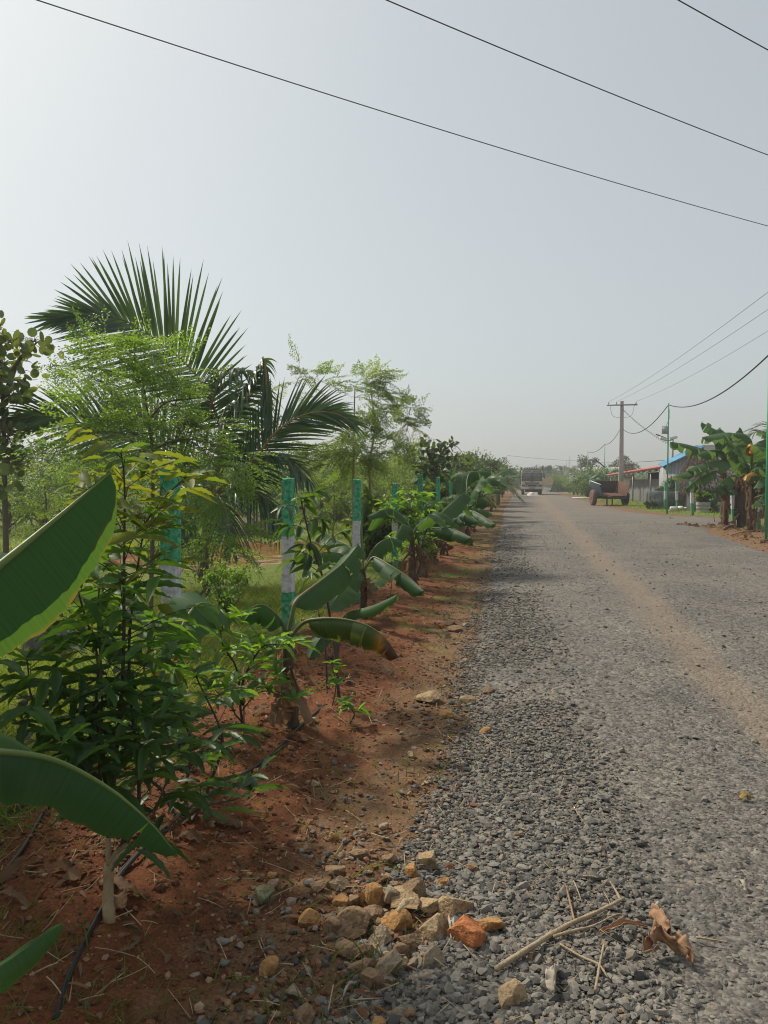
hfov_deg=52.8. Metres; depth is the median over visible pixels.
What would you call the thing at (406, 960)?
stone
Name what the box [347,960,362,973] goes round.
stone
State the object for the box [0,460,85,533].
bush
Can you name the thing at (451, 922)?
husk fragment
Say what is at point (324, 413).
coconut palm
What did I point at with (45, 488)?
bush
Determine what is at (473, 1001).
loose gravel
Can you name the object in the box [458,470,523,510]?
banana plant
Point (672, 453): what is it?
steel pole
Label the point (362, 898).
stone
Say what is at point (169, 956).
leaf litter
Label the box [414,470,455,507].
shrub
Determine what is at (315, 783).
stone
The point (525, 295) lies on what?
sky
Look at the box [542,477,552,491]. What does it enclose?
water tanker
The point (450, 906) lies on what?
stone
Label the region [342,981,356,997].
husk fragment
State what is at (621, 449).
utility pole
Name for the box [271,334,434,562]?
drumstick tree
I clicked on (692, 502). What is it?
fence post
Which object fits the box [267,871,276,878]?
stone
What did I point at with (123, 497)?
bush
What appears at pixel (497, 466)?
bush
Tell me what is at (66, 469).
bush
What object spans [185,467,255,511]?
bush
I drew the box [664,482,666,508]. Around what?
fence post
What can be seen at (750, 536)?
verge clods
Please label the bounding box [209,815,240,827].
fallen leaf
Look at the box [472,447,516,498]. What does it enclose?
bush
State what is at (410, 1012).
stone
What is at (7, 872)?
fallen leaf
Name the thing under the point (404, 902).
fallen leaf
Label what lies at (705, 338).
overhead wire
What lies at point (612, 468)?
sheet roofed house
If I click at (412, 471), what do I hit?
bush
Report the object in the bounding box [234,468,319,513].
bush
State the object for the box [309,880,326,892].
stone
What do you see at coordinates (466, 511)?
banana plant
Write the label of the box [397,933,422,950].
stone
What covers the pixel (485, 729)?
stone
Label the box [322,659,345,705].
seedling
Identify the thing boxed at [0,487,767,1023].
ground
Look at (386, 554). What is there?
seedling
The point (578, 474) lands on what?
bush
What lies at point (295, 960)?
dark chips on soil
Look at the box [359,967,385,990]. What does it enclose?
stone
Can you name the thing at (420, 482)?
fence post
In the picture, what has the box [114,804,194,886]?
drip pipe
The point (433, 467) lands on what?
tree
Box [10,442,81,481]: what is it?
tree
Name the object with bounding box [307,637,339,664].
banana plant
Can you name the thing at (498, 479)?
banana plant
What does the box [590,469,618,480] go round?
banana plant
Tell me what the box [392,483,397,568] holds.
fence post
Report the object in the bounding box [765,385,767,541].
lamp pole
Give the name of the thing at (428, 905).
stone
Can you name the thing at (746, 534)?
fallen leaf
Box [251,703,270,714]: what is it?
fallen leaf
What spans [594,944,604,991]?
stick
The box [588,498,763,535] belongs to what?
verge grass
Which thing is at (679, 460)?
metal shed
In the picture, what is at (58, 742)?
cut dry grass
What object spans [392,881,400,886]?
stone
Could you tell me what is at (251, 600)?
grass
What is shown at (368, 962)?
stone
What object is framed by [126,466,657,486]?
distant woods
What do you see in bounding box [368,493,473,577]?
banana plant
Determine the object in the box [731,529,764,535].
branch
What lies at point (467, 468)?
shrub
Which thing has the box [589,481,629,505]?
farm trailer
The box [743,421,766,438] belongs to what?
coconut palm
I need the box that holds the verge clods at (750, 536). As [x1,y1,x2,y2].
[715,525,767,550]
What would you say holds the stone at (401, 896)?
on the ground at (174, 945)
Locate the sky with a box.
[0,0,767,474]
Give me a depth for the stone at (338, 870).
2.92 m
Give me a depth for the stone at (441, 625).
7.90 m
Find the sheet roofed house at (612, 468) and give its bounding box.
[581,467,635,492]
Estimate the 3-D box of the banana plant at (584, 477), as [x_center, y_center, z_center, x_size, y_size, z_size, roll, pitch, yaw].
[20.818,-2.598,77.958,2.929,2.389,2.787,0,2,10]
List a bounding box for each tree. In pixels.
[0,304,299,615]
[0,310,63,552]
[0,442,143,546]
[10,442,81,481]
[255,446,361,526]
[260,439,427,537]
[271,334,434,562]
[287,448,347,473]
[322,451,424,507]
[399,434,471,483]
[510,471,519,483]
[541,465,557,477]
[576,454,599,468]
[608,456,639,468]
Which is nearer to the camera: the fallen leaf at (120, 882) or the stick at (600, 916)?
the stick at (600, 916)
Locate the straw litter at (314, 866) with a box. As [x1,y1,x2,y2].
[0,576,623,1023]
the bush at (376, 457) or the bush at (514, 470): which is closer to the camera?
the bush at (376, 457)
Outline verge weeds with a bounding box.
[0,511,503,1023]
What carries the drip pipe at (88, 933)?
on the ground at (174, 945)
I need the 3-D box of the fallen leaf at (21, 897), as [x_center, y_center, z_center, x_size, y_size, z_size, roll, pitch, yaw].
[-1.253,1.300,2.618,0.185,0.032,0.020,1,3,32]
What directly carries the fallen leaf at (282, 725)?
on the ground at (174, 945)
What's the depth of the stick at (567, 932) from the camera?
2.50 m
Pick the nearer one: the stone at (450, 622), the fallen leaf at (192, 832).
the fallen leaf at (192, 832)
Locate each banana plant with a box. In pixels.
[0,471,178,992]
[79,583,237,765]
[241,544,397,731]
[296,505,423,620]
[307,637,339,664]
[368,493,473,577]
[368,508,459,585]
[412,466,468,485]
[423,501,472,554]
[440,477,506,531]
[442,495,490,533]
[446,471,495,545]
[456,484,504,497]
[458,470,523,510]
[487,475,511,511]
[489,469,515,506]
[494,474,513,502]
[561,479,574,494]
[575,474,603,493]
[585,472,610,480]
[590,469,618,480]
[670,442,733,525]
[686,423,748,527]
[722,428,765,531]
[744,431,766,525]
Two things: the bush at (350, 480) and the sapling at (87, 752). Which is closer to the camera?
the sapling at (87, 752)
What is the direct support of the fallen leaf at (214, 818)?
on the ground at (174, 945)
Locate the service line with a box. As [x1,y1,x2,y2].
[624,411,669,444]
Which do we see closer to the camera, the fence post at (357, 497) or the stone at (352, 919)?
the stone at (352, 919)
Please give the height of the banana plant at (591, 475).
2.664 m
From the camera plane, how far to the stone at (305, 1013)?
2.14 m
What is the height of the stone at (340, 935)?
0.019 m
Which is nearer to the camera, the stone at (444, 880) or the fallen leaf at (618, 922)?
the fallen leaf at (618, 922)
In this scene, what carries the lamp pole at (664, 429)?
on the ground at (174, 945)
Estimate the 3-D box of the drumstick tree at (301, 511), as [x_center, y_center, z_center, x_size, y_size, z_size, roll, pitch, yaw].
[-2.549,-0.838,25.837,4.079,2.945,2.941,0,2,10]
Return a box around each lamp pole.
[595,444,604,480]
[656,403,677,513]
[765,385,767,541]
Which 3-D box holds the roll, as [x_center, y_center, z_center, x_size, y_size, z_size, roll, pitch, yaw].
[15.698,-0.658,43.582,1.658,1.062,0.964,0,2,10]
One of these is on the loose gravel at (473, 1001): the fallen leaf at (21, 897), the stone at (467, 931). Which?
the stone at (467, 931)
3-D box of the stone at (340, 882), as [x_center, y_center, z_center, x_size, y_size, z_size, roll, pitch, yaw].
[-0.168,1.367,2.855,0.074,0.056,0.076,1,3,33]
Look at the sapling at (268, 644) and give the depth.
4.23 m
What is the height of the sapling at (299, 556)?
1.510 m
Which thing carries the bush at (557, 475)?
on the ground at (174, 945)
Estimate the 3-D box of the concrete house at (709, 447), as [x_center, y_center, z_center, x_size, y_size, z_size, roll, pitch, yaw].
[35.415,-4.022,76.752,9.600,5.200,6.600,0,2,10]
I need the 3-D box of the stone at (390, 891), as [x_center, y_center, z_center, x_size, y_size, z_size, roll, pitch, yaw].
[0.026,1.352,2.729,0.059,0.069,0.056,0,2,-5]
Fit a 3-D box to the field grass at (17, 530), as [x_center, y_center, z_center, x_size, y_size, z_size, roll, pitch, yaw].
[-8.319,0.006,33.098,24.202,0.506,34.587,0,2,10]
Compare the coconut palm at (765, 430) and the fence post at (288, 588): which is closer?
the fence post at (288, 588)
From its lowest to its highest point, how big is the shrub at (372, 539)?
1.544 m
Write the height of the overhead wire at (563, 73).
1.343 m
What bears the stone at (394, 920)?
on the ground at (174, 945)
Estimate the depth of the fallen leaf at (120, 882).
2.70 m
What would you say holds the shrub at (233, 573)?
on the ground at (174, 945)
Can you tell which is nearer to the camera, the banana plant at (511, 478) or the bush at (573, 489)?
the banana plant at (511, 478)
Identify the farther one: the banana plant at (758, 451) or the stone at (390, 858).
the banana plant at (758, 451)
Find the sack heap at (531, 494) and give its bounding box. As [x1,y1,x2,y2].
[527,492,539,495]
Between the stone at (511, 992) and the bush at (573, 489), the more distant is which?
the bush at (573, 489)
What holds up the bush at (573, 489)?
on the ground at (174, 945)
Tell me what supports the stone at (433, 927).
on the loose gravel at (473, 1001)
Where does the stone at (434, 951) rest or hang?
on the loose gravel at (473, 1001)
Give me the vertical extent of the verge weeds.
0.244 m
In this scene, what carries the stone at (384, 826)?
on the ground at (174, 945)
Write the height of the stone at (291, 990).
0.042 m
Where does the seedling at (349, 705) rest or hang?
on the ground at (174, 945)
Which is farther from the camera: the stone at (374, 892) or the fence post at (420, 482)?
the fence post at (420, 482)
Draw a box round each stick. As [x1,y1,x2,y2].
[494,896,624,971]
[552,913,621,938]
[559,943,607,977]
[566,886,574,918]
[575,914,621,924]
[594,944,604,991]
[610,881,620,898]
[696,936,727,942]
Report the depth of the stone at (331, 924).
2.55 m
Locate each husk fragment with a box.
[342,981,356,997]
[448,915,454,938]
[545,962,558,993]
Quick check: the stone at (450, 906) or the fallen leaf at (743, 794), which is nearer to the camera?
the stone at (450, 906)
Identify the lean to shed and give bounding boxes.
[606,459,721,501]
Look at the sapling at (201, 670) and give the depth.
3.32 m
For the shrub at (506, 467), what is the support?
on the ground at (174, 945)
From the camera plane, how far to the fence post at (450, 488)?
20.91 m
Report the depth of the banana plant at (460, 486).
22.20 m
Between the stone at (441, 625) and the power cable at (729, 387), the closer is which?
the stone at (441, 625)
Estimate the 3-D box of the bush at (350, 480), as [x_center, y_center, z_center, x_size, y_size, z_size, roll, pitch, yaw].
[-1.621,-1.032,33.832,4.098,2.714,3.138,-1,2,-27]
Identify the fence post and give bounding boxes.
[160,468,182,736]
[281,478,294,651]
[351,479,361,604]
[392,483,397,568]
[418,474,422,542]
[435,477,439,538]
[449,482,451,528]
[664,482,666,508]
[675,482,678,506]
[690,481,693,514]
[730,491,735,524]
[755,488,760,528]
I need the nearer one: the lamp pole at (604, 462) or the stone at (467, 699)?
the stone at (467, 699)
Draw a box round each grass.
[0,503,430,562]
[0,535,432,857]
[0,670,213,832]
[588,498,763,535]
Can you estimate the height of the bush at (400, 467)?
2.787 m
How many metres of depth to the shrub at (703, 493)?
38.25 m
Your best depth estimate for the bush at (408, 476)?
26.83 m
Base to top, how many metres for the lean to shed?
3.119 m
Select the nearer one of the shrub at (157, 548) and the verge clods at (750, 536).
the shrub at (157, 548)
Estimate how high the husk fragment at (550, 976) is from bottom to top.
0.061 m
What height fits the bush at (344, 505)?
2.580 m
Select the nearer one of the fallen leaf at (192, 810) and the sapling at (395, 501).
the fallen leaf at (192, 810)
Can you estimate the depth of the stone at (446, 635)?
7.48 m
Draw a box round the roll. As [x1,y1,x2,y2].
[646,491,679,508]
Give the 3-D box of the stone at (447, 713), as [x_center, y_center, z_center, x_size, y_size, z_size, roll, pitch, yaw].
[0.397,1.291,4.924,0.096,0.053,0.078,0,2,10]
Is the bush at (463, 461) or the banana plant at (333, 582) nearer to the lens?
the banana plant at (333, 582)
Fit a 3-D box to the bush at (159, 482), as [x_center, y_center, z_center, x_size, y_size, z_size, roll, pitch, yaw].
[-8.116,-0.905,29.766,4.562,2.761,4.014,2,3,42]
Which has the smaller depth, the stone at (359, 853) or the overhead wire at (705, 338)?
the stone at (359, 853)
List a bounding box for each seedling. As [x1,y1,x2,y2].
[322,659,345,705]
[335,696,370,723]
[378,536,404,597]
[708,494,719,521]
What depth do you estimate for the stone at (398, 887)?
2.78 m
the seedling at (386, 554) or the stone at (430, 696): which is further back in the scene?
the seedling at (386, 554)
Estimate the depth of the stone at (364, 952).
2.44 m
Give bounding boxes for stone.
[253,884,275,904]
[259,955,278,976]
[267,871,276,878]
[284,983,303,998]
[294,1002,315,1023]
[298,908,319,926]
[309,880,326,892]
[311,780,319,786]
[323,916,341,934]
[324,913,333,919]
[325,865,345,876]
[326,875,349,890]
[328,832,337,840]
[332,894,348,906]
[335,939,357,959]
[336,906,370,939]
[337,933,345,937]
[346,677,352,683]
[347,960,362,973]
[348,849,367,858]
[348,894,359,905]
[356,943,373,958]
[359,893,367,905]
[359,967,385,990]
[362,958,377,968]
[364,904,383,925]
[365,882,385,905]
[368,925,391,945]
[372,917,380,926]
[372,1016,385,1023]
[375,949,402,975]
[379,822,388,829]
[381,853,396,864]
[381,908,412,930]
[383,669,393,674]
[383,885,399,904]
[388,1006,406,1016]
[391,889,419,908]
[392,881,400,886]
[393,942,409,957]
[394,885,402,889]
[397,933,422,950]
[402,956,408,963]
[403,877,425,898]
[404,862,417,877]
[404,956,417,968]
[404,1006,414,1018]
[412,913,448,941]
[414,691,440,702]
[418,850,436,869]
[418,897,438,912]
[423,945,444,968]
[436,877,448,885]
[437,896,472,915]
[438,622,446,628]
[439,632,450,638]
[439,710,453,717]
[444,620,454,625]
[447,625,464,631]
[447,914,485,948]
[460,696,475,703]
[465,863,478,871]
[474,559,482,562]
[476,917,504,931]
[479,727,490,732]
[482,686,494,693]
[498,978,527,1008]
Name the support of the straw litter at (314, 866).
on the ground at (174, 945)
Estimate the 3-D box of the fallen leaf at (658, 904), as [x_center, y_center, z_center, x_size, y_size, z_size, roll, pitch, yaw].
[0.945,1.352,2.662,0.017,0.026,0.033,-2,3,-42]
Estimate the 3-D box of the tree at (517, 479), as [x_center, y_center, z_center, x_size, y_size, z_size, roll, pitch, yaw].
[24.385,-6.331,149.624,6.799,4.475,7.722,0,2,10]
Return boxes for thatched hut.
[672,453,718,506]
[675,468,748,511]
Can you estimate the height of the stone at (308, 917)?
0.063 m
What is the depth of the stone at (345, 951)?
2.43 m
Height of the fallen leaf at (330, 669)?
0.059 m
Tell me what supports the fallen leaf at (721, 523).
on the ground at (174, 945)
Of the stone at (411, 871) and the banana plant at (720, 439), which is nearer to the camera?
the stone at (411, 871)
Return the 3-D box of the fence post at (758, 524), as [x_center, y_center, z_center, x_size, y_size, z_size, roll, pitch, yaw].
[11.931,-0.127,24.675,0.133,1.677,0.133,-2,2,5]
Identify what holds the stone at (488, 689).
on the road
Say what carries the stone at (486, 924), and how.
on the loose gravel at (473, 1001)
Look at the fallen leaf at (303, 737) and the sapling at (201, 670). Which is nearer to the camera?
the sapling at (201, 670)
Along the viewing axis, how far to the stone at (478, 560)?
14.31 m
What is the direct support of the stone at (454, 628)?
on the ground at (174, 945)
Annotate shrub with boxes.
[137,514,209,570]
[159,514,243,599]
[197,558,259,612]
[340,486,421,559]
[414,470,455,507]
[423,483,451,537]
[445,459,491,478]
[449,469,482,500]
[454,451,498,488]
[474,452,504,489]
[495,465,514,498]
[700,489,716,501]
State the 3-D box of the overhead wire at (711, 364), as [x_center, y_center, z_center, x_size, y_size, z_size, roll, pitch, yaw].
[16.165,-7.583,37.846,0.016,0.601,47.685,0,2,9]
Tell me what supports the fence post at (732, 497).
on the ground at (174, 945)
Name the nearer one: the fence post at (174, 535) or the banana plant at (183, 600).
the banana plant at (183, 600)
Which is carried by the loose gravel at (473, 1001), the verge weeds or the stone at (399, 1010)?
the stone at (399, 1010)
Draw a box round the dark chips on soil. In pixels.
[189,568,493,1023]
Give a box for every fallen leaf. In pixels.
[0,856,38,882]
[0,887,30,906]
[43,858,81,879]
[97,876,138,894]
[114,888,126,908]
[166,816,183,828]
[178,828,201,840]
[184,801,214,822]
[191,799,222,808]
[207,816,227,825]
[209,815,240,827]
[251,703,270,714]
[262,719,287,727]
[281,730,307,741]
[322,667,341,674]
[397,897,413,912]
[599,918,647,933]
[642,919,678,955]
[649,903,693,966]
[655,901,662,908]
[710,522,732,526]
[736,531,752,537]
[738,879,746,890]
[739,791,750,799]
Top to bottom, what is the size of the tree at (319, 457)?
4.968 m
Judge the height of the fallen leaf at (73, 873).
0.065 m
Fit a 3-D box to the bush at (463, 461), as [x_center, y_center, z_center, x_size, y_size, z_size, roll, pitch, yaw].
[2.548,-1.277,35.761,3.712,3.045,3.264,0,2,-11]
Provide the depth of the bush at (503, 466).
65.61 m
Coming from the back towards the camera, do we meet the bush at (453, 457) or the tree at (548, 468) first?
the tree at (548, 468)
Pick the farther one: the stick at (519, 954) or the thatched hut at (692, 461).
the thatched hut at (692, 461)
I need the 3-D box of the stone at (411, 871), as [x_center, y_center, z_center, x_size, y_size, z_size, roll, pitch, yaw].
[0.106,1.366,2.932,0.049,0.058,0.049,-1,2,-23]
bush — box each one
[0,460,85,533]
[1,460,91,524]
[8,448,121,507]
[9,470,121,526]
[61,456,159,522]
[69,464,180,530]
[126,457,229,512]
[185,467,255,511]
[210,464,288,512]
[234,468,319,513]
[295,465,351,520]
[303,458,386,516]
[332,445,397,479]
[360,464,398,498]
[365,454,412,490]
[372,484,416,526]
[378,465,427,497]
[381,482,426,532]
[397,458,451,484]
[415,451,481,471]
[417,448,486,487]
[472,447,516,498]
[472,452,508,496]
[483,454,514,497]
[502,461,523,496]
[548,472,572,477]
[561,475,582,494]
[568,464,607,489]
[570,468,591,493]
[574,479,591,497]
[592,464,612,480]
[599,466,618,487]
[643,500,657,508]
[654,475,676,497]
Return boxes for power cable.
[623,405,667,433]
[668,355,767,407]
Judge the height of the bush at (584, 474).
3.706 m
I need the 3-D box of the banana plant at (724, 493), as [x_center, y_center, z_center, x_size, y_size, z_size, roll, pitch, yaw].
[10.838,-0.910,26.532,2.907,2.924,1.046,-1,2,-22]
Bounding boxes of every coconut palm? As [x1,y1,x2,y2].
[0,244,369,582]
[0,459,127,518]
[494,471,527,504]
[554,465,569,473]
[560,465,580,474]
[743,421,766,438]
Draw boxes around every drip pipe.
[4,806,48,868]
[52,705,324,1020]
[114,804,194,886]
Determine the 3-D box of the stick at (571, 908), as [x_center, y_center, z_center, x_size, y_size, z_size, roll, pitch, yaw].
[0.639,1.343,2.660,0.008,0.018,0.206,0,2,6]
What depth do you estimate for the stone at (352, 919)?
2.54 m
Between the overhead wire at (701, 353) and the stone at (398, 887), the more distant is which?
the overhead wire at (701, 353)
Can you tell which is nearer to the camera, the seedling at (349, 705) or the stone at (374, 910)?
the stone at (374, 910)
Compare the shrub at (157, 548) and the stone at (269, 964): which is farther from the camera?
the shrub at (157, 548)
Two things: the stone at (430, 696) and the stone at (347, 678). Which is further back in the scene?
the stone at (347, 678)
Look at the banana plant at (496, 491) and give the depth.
26.62 m
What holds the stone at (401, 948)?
on the loose gravel at (473, 1001)
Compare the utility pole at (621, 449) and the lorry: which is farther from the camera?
the lorry
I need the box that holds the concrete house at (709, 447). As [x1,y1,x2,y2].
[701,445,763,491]
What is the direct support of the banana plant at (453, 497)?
on the ground at (174, 945)
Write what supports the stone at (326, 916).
on the ground at (174, 945)
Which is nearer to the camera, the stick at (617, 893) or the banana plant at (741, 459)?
the stick at (617, 893)
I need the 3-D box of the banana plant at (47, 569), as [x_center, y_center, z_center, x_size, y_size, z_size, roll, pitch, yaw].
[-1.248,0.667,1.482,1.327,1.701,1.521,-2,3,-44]
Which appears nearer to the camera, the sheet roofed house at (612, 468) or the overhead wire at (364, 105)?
the overhead wire at (364, 105)
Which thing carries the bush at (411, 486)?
on the ground at (174, 945)
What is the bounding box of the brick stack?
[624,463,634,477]
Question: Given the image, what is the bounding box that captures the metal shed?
[658,445,704,506]
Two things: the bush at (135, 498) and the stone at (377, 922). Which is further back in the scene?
the bush at (135, 498)
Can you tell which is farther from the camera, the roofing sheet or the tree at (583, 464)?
the tree at (583, 464)
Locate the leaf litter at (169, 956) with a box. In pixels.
[0,534,497,1017]
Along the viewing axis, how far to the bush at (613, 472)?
87.47 m
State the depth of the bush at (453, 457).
42.32 m
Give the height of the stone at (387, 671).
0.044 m
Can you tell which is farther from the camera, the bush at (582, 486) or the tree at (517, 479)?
the tree at (517, 479)
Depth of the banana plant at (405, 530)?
10.44 m
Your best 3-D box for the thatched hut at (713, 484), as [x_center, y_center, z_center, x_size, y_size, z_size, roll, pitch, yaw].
[17.151,-1.259,39.554,3.805,2.518,3.462,0,2,6]
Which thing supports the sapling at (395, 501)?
on the ground at (174, 945)
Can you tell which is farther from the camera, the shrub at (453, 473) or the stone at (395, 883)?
the shrub at (453, 473)
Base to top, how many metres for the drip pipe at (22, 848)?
0.041 m
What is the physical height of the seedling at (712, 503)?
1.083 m
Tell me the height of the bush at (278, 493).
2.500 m
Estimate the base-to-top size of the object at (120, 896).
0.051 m
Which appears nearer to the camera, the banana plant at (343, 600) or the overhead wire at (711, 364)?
the banana plant at (343, 600)
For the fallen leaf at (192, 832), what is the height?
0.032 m
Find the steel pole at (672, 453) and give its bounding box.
[671,439,673,462]
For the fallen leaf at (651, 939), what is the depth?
2.40 m
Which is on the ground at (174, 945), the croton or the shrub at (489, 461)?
the shrub at (489, 461)
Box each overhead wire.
[36,0,767,225]
[386,0,767,154]
[618,292,767,396]
[621,309,767,399]
[638,332,765,400]
[678,0,767,49]
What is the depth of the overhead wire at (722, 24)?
10.10 m
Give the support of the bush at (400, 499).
on the ground at (174, 945)
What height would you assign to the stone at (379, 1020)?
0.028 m
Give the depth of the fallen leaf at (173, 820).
3.19 m
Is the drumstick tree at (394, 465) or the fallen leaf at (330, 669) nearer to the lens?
the fallen leaf at (330, 669)
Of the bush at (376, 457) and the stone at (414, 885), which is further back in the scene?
the bush at (376, 457)
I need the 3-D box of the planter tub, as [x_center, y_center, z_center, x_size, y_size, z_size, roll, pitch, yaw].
[15.878,-0.219,38.490,0.690,0.550,0.685,0,2,10]
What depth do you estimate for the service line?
55.79 m
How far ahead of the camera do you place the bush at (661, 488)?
44.88 m
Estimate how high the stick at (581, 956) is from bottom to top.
0.014 m
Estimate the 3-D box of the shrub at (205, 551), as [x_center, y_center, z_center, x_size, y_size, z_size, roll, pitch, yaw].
[-2.212,0.618,9.574,1.112,1.230,0.817,-1,2,-20]
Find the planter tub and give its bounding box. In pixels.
[696,502,710,512]
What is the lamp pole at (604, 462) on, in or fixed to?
on the ground at (174, 945)
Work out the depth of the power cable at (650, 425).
43.37 m
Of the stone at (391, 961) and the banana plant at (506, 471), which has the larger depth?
the banana plant at (506, 471)
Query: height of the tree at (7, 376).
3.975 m
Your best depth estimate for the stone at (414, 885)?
2.78 m
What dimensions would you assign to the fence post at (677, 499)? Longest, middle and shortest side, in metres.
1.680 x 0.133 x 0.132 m
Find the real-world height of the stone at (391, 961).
0.087 m
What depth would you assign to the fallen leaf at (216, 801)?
3.40 m
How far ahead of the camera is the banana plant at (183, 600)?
3.88 m
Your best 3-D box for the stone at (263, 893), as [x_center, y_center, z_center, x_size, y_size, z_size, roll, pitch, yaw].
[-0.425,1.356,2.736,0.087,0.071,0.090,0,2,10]
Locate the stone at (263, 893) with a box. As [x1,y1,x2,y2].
[253,884,275,904]
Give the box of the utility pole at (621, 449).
[607,401,637,499]
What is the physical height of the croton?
0.817 m
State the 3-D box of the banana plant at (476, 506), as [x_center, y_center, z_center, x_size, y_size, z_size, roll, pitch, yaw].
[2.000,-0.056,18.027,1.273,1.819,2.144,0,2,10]
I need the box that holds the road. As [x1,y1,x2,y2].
[396,490,767,1023]
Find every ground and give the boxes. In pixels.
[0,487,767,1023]
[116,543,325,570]
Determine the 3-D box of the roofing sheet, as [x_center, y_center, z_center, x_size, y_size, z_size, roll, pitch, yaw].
[-2.881,1.109,6.633,0.440,0.281,0.099,0,2,2]
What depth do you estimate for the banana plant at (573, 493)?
96.04 m
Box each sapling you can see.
[0,417,290,923]
[86,610,271,822]
[170,604,320,723]
[271,486,360,697]
[374,490,450,576]
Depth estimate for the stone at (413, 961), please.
2.40 m
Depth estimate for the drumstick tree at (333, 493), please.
20.76 m
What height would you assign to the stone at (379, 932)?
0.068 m
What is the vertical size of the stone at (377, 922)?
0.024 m
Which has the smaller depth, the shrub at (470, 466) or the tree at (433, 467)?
the tree at (433, 467)
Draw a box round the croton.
[693,490,705,501]
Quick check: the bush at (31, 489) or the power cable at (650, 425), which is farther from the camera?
the power cable at (650, 425)
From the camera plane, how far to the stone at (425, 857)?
3.00 m
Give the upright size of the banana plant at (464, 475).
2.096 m
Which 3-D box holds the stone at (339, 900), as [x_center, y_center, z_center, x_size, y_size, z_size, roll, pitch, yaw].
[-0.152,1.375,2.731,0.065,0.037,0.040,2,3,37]
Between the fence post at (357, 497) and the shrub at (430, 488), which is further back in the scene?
the shrub at (430, 488)
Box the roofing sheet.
[22,626,72,656]
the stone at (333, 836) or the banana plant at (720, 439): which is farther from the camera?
the banana plant at (720, 439)
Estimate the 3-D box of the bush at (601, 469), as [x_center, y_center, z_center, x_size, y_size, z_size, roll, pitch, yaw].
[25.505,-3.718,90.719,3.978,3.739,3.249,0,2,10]
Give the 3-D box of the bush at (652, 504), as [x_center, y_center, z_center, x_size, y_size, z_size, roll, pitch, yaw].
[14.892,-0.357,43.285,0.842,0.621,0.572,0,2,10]
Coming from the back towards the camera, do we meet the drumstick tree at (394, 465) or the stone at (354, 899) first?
the drumstick tree at (394, 465)
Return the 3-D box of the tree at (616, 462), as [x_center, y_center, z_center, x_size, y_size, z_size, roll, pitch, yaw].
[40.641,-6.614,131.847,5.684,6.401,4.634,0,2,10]
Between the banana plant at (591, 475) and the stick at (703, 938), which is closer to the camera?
the stick at (703, 938)
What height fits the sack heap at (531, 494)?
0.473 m
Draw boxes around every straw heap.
[216,511,268,536]
[294,499,347,520]
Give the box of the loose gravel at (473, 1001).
[322,527,701,1023]
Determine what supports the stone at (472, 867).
on the loose gravel at (473, 1001)
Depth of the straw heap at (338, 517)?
30.19 m
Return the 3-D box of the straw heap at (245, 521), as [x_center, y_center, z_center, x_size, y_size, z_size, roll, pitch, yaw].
[-3.858,0.486,22.006,2.354,1.031,2.405,0,2,10]
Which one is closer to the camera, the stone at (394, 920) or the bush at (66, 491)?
the stone at (394, 920)
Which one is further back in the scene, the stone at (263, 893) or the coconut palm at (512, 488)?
the coconut palm at (512, 488)
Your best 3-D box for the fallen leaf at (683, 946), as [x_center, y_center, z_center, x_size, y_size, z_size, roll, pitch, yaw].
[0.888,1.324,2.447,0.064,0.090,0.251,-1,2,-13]
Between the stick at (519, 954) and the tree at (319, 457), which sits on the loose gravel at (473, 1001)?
the stick at (519, 954)
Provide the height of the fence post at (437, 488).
1.784 m
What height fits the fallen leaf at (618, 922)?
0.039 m
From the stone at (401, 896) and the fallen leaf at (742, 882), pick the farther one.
the fallen leaf at (742, 882)
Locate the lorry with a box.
[519,467,544,494]

